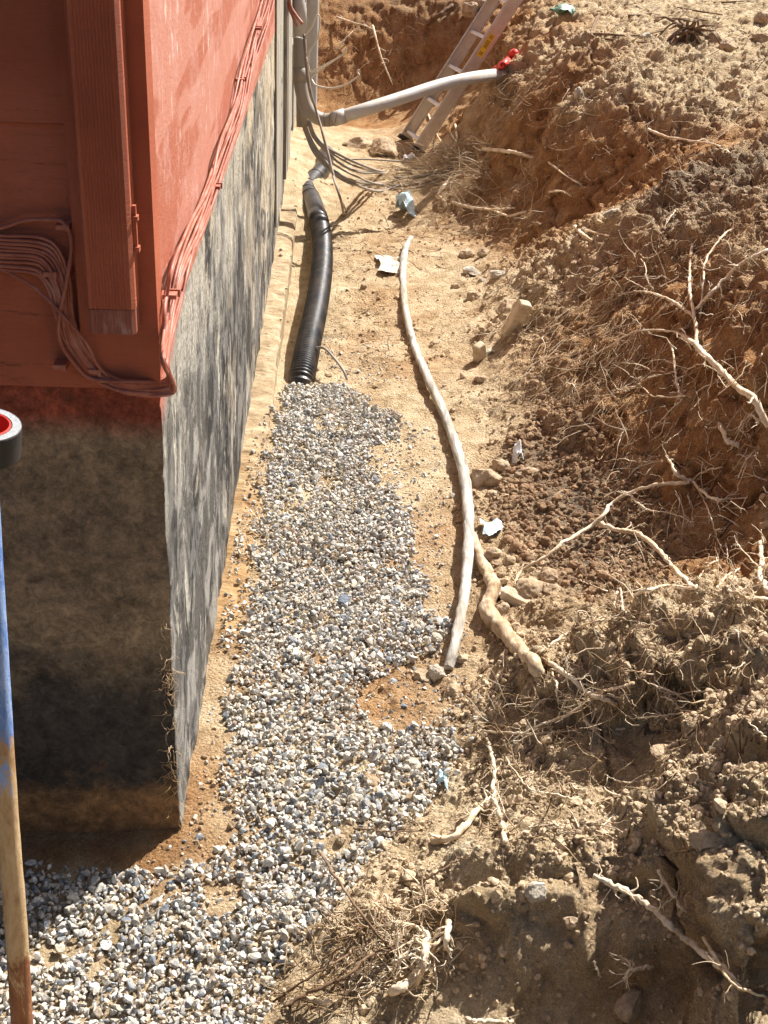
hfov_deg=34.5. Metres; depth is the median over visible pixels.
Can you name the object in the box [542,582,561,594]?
rock
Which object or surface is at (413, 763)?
rock
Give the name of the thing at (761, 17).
rock
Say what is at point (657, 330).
root
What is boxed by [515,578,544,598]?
rock
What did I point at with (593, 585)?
root
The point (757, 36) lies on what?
rock
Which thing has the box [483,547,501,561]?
rock
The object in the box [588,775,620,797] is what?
root
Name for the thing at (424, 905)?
root
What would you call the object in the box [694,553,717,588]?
root
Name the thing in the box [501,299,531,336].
rock
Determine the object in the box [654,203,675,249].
root
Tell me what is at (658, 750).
rock
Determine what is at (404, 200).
plastic scrap
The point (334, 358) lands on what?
cable
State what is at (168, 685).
snagged roots
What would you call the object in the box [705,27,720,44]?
stick
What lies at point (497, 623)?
thick root
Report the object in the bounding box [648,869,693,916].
root
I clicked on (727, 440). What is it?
root
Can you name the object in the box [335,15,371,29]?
root
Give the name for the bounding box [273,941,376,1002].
root
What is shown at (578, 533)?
root
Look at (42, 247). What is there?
cable
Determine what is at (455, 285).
rock
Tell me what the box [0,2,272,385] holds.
cable
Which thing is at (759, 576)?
root
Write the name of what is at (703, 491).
root
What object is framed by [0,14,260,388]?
cable
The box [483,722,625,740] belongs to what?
root
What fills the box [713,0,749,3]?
stick
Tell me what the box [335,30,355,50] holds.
root
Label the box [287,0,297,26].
cable
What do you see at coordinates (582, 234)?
root
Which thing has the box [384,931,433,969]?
root
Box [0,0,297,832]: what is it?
house
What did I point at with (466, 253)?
rock
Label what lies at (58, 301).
cable
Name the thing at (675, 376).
root
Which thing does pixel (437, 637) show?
rock
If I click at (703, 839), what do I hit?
rock
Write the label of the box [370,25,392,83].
root
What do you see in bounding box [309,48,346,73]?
root
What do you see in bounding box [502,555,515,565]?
rock
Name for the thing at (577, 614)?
root
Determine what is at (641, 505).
root
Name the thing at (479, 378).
rock
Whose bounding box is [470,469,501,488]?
rock
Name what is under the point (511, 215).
root
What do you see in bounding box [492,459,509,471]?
rock
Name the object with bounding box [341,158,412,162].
cable
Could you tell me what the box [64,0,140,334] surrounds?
downspout
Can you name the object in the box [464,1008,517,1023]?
root
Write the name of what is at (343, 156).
cable
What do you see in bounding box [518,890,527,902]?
rock
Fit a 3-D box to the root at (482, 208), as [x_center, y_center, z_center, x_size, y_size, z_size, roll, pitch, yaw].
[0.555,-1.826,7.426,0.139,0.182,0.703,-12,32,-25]
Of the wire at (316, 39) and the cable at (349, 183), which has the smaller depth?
the wire at (316, 39)
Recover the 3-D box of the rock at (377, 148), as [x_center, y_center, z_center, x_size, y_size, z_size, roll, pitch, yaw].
[-0.002,-2.710,9.189,0.207,0.162,0.386,1,28,-3]
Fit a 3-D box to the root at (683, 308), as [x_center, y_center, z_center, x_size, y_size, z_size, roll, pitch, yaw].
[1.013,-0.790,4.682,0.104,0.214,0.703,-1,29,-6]
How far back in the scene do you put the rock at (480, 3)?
10.12 m
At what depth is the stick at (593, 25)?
7.67 m
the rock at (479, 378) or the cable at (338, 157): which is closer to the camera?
the rock at (479, 378)
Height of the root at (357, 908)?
0.126 m
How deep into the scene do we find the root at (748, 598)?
2.83 m
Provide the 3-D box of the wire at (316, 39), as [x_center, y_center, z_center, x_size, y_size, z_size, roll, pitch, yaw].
[-0.411,-2.631,6.931,0.024,0.321,0.156,-18,35,-34]
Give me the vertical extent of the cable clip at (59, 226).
0.012 m
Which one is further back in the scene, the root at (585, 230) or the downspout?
the root at (585, 230)
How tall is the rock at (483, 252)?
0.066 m
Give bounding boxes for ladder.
[397,0,522,153]
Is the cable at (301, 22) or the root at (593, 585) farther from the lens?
the cable at (301, 22)
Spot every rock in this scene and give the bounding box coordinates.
[336,834,345,844]
[337,594,349,606]
[342,136,371,148]
[347,793,362,806]
[361,772,379,787]
[370,137,397,157]
[400,793,415,801]
[403,152,415,160]
[405,757,420,772]
[414,668,429,682]
[428,664,445,682]
[431,632,442,642]
[443,679,459,696]
[451,283,459,288]
[457,654,468,663]
[459,247,473,258]
[462,2,478,17]
[463,266,480,274]
[463,684,470,691]
[467,291,480,300]
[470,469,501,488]
[473,0,485,10]
[474,375,486,382]
[476,247,489,256]
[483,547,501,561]
[486,348,493,355]
[486,490,497,497]
[490,270,505,279]
[490,558,501,566]
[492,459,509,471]
[495,602,509,615]
[496,299,515,316]
[500,586,530,606]
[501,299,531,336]
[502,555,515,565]
[514,467,538,476]
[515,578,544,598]
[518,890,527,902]
[524,881,545,902]
[540,567,558,583]
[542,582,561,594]
[574,87,581,99]
[602,208,618,218]
[614,987,642,1023]
[631,801,642,811]
[639,32,651,38]
[650,744,667,757]
[688,829,724,849]
[710,180,723,193]
[719,38,736,52]
[751,33,767,41]
[753,10,767,24]
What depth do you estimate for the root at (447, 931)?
2.38 m
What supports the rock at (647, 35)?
on the ground
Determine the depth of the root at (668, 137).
6.04 m
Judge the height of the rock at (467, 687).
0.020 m
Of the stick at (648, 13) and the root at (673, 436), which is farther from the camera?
the stick at (648, 13)
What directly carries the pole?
on the ground
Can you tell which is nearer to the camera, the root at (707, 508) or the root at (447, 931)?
the root at (447, 931)
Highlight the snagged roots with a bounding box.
[142,620,188,831]
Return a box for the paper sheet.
[375,255,407,272]
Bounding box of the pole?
[0,513,32,1023]
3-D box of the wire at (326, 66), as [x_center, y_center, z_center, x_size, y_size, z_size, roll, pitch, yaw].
[-0.332,-2.489,6.910,0.244,0.166,0.045,24,35,34]
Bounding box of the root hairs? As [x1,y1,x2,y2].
[245,0,767,1023]
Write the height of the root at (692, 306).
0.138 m
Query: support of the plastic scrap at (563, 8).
on the ground
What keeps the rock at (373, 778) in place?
on the ground
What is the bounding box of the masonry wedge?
[473,341,485,362]
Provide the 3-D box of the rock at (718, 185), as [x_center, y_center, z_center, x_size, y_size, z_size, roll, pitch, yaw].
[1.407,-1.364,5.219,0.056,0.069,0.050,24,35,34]
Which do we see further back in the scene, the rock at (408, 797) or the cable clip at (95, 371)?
the rock at (408, 797)
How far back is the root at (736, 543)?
3.48 m
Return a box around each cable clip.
[43,268,56,278]
[53,358,68,371]
[56,220,71,231]
[88,369,101,375]
[162,289,179,299]
[215,182,222,189]
[235,77,245,81]
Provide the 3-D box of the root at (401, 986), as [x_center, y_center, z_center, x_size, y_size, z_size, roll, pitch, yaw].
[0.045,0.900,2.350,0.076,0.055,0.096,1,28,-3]
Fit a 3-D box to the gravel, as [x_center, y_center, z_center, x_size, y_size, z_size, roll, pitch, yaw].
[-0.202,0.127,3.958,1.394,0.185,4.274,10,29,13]
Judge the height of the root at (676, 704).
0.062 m
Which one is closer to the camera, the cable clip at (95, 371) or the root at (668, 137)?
the cable clip at (95, 371)
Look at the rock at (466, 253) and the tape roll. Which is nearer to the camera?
the tape roll
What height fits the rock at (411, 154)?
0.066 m
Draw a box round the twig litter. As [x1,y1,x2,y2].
[330,1,767,865]
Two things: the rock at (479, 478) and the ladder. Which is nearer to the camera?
the rock at (479, 478)
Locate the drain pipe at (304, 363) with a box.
[288,146,333,385]
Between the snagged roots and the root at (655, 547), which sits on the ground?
the root at (655, 547)
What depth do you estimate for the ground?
3.92 m
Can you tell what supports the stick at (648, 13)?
on the ground
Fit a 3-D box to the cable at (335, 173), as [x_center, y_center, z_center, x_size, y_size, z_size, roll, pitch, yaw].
[-0.021,-2.228,7.819,1.105,0.552,0.450,-20,36,-36]
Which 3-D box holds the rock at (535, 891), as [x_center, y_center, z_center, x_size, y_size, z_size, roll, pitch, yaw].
[0.296,0.738,2.398,0.048,0.039,0.039,1,28,-3]
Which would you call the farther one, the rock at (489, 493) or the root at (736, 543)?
the rock at (489, 493)
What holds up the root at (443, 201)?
on the ground
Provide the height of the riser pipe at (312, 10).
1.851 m
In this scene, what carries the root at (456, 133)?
on the ground
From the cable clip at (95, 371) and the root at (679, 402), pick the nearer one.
the cable clip at (95, 371)
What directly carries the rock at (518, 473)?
on the ground
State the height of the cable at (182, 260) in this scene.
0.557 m
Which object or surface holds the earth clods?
on the ground
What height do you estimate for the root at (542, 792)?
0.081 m
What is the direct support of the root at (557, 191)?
on the ground
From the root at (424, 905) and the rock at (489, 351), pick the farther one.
the rock at (489, 351)
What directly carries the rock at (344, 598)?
on the ground
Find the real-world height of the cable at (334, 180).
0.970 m
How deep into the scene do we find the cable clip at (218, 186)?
3.06 m
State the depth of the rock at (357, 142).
9.32 m
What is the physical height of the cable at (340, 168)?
0.536 m
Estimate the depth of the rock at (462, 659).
3.39 m
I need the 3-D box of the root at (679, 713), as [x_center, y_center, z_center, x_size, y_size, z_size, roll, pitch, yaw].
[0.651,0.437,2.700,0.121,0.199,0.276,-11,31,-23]
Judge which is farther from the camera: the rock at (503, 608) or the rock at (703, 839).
the rock at (503, 608)
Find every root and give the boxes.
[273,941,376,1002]
[282,986,342,1005]
[284,943,399,1015]
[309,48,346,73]
[315,850,404,950]
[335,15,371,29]
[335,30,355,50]
[353,814,434,843]
[367,903,422,943]
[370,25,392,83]
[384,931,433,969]
[386,884,459,923]
[388,972,427,1002]
[392,155,449,174]
[398,842,481,892]
[401,925,445,994]
[425,3,453,24]
[428,928,443,966]
[429,785,492,845]
[432,193,447,207]
[432,919,461,958]
[436,163,461,195]
[447,124,458,143]
[451,200,515,216]
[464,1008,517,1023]
[474,532,545,678]
[479,779,513,844]
[482,147,533,158]
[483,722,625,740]
[485,737,502,793]
[494,210,526,224]
[500,681,634,747]
[506,757,572,799]
[514,474,689,584]
[539,605,661,652]
[541,650,617,716]
[547,329,687,381]
[548,161,587,187]
[548,189,575,196]
[548,604,625,623]
[551,671,568,706]
[573,225,593,242]
[579,580,607,591]
[584,227,646,238]
[584,382,685,397]
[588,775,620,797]
[592,855,741,993]
[593,961,600,977]
[597,521,697,589]
[597,588,629,620]
[602,774,637,788]
[603,368,671,392]
[603,452,659,464]
[608,952,653,990]
[613,353,673,372]
[614,285,691,316]
[620,493,693,527]
[621,653,653,678]
[623,574,694,603]
[624,268,646,289]
[625,219,653,232]
[625,711,708,721]
[635,676,696,705]
[639,258,654,290]
[647,128,732,153]
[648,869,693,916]
[649,398,682,439]
[651,693,692,711]
[653,677,722,715]
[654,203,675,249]
[660,428,681,445]
[665,456,692,481]
[669,341,689,399]
[680,328,767,427]
[682,361,734,398]
[683,241,698,351]
[685,477,727,555]
[691,480,731,514]
[691,936,767,1002]
[693,461,722,480]
[694,248,767,310]
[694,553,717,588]
[698,213,767,318]
[710,422,739,448]
[716,561,767,616]
[732,531,757,566]
[733,408,762,442]
[747,716,766,741]
[751,529,767,593]
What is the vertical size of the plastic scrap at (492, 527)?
0.030 m
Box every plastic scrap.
[395,190,415,215]
[438,769,447,789]
[479,518,502,535]
[512,440,523,462]
[548,3,575,14]
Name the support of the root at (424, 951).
on the ground
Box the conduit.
[292,0,505,126]
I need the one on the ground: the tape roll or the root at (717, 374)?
the root at (717, 374)
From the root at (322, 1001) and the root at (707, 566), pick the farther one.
the root at (707, 566)
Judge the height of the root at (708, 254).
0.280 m
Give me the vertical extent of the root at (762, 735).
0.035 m
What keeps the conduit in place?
attached to the house
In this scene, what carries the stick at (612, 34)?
on the ground
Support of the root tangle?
on the ground
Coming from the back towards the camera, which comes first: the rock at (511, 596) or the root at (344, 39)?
the root at (344, 39)
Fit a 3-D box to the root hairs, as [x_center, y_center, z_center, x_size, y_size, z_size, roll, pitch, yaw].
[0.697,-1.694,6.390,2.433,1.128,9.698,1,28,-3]
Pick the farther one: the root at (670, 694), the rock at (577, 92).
the rock at (577, 92)
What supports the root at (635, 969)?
attached to the ground
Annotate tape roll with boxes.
[0,409,21,469]
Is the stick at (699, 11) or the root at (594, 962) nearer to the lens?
the root at (594, 962)
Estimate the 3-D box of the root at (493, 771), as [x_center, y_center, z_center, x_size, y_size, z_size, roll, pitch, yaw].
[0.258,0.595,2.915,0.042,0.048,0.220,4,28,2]
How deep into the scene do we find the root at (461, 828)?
2.69 m
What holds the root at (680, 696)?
on the ground
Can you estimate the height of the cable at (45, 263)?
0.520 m
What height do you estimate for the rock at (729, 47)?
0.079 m
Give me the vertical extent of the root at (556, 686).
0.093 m
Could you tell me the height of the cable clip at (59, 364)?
0.012 m
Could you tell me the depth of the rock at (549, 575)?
3.63 m
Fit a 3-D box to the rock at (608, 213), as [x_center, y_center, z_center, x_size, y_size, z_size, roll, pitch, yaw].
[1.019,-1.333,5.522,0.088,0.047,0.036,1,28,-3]
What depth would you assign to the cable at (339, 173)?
7.51 m
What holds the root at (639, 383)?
on the ground
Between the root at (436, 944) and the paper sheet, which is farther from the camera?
the paper sheet
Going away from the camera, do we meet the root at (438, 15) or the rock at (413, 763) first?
the rock at (413, 763)
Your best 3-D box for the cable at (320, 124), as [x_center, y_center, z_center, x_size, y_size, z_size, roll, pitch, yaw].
[-0.344,-2.148,7.105,0.268,1.091,0.750,1,28,-3]
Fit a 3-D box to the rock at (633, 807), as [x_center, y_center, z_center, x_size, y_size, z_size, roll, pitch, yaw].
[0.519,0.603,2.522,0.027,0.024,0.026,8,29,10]
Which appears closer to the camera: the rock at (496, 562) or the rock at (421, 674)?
the rock at (421, 674)
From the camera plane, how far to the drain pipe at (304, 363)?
6.12 m
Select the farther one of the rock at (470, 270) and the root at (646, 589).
the rock at (470, 270)
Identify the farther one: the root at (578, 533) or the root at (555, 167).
the root at (555, 167)
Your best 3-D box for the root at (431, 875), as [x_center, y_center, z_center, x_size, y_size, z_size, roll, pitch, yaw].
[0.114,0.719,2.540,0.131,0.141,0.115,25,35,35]
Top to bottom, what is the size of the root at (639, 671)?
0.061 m
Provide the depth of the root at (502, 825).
2.71 m
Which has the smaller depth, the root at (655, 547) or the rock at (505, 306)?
the root at (655, 547)
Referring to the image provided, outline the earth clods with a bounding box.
[485,391,684,602]
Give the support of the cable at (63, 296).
attached to the house
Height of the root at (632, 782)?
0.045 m
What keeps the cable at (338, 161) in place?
on the ground
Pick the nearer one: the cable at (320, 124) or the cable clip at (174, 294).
the cable clip at (174, 294)
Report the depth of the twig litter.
2.82 m
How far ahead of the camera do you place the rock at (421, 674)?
3.34 m
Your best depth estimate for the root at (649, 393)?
4.25 m
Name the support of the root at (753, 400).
on the ground
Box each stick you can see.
[580,23,685,36]
[590,16,654,43]
[628,6,659,16]
[677,7,722,14]
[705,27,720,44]
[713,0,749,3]
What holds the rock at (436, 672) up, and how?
on the ground
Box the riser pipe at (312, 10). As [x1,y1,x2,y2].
[306,0,318,106]
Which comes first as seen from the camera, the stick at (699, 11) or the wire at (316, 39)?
the wire at (316, 39)
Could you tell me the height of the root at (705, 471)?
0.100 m
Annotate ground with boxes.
[0,0,767,1023]
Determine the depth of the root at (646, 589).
3.02 m
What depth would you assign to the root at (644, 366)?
4.47 m
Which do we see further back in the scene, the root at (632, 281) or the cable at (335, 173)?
the cable at (335, 173)
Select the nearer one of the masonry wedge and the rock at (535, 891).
the rock at (535, 891)
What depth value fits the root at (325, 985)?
2.33 m
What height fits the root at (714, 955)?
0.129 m
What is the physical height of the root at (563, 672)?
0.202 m
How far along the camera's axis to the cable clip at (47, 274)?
2.12 m
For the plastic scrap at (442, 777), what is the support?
on the ground
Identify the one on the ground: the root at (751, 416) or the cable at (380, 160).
the root at (751, 416)
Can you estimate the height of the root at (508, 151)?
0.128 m
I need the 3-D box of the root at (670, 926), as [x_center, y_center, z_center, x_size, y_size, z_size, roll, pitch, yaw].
[0.506,0.750,2.241,0.083,0.113,0.396,-16,34,-31]
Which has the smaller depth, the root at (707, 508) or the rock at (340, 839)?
the rock at (340, 839)
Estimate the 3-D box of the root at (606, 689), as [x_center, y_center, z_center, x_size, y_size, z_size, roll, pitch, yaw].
[0.425,0.476,2.889,0.287,0.244,0.089,9,29,11]
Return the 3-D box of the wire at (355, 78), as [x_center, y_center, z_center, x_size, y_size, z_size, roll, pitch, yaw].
[-0.292,-2.429,6.904,0.345,0.127,0.071,21,34,31]
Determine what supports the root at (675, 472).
on the ground
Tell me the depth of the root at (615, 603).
3.22 m
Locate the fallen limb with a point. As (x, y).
(469, 534)
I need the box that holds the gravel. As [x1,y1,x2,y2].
[0,333,487,1023]
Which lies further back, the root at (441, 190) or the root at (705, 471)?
the root at (441, 190)
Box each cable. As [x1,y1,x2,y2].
[0,0,261,383]
[0,0,262,391]
[0,0,264,382]
[0,0,266,387]
[0,0,269,390]
[0,0,271,392]
[0,0,274,394]
[0,2,262,385]
[0,2,263,397]
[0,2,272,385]
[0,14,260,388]
[0,14,269,391]
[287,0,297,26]
[288,0,303,24]
[302,34,344,215]
[302,127,452,191]
[304,127,457,189]
[305,127,459,186]
[307,59,347,211]
[307,127,455,184]
[308,120,456,178]
[309,121,457,171]
[309,122,454,173]
[315,346,347,379]
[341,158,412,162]
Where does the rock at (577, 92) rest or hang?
on the ground
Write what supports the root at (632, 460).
on the ground
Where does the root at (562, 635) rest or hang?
on the ground
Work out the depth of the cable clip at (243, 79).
3.78 m
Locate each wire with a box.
[305,14,319,71]
[311,55,341,78]
[311,69,359,88]
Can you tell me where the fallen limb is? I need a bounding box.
[399,235,474,670]
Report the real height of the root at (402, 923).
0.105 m
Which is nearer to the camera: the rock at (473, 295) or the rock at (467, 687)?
the rock at (467, 687)
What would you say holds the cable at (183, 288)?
attached to the house
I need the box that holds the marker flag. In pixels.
[492,49,518,69]
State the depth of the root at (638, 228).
5.25 m
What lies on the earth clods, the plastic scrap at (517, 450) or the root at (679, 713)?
the plastic scrap at (517, 450)
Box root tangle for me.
[306,60,767,1023]
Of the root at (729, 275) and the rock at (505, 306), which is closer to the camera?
the root at (729, 275)
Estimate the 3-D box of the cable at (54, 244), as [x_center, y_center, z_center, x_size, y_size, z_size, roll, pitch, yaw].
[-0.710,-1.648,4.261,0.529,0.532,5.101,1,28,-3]
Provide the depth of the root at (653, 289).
4.85 m
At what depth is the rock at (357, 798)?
2.88 m
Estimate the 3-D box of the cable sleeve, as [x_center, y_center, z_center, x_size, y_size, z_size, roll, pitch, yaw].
[-0.492,-2.449,7.398,0.074,0.271,0.068,1,28,-3]
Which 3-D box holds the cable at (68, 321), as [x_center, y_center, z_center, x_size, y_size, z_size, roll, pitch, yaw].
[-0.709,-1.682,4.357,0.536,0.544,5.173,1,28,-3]
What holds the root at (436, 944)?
on the ground
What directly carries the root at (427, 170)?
on the ground
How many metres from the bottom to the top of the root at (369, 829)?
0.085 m
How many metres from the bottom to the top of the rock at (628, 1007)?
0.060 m
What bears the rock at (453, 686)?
on the ground
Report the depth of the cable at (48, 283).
2.22 m
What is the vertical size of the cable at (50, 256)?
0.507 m
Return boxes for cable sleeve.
[296,99,307,126]
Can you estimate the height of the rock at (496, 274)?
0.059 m
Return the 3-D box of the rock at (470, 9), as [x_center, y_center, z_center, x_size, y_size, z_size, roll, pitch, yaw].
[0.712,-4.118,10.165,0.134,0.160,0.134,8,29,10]

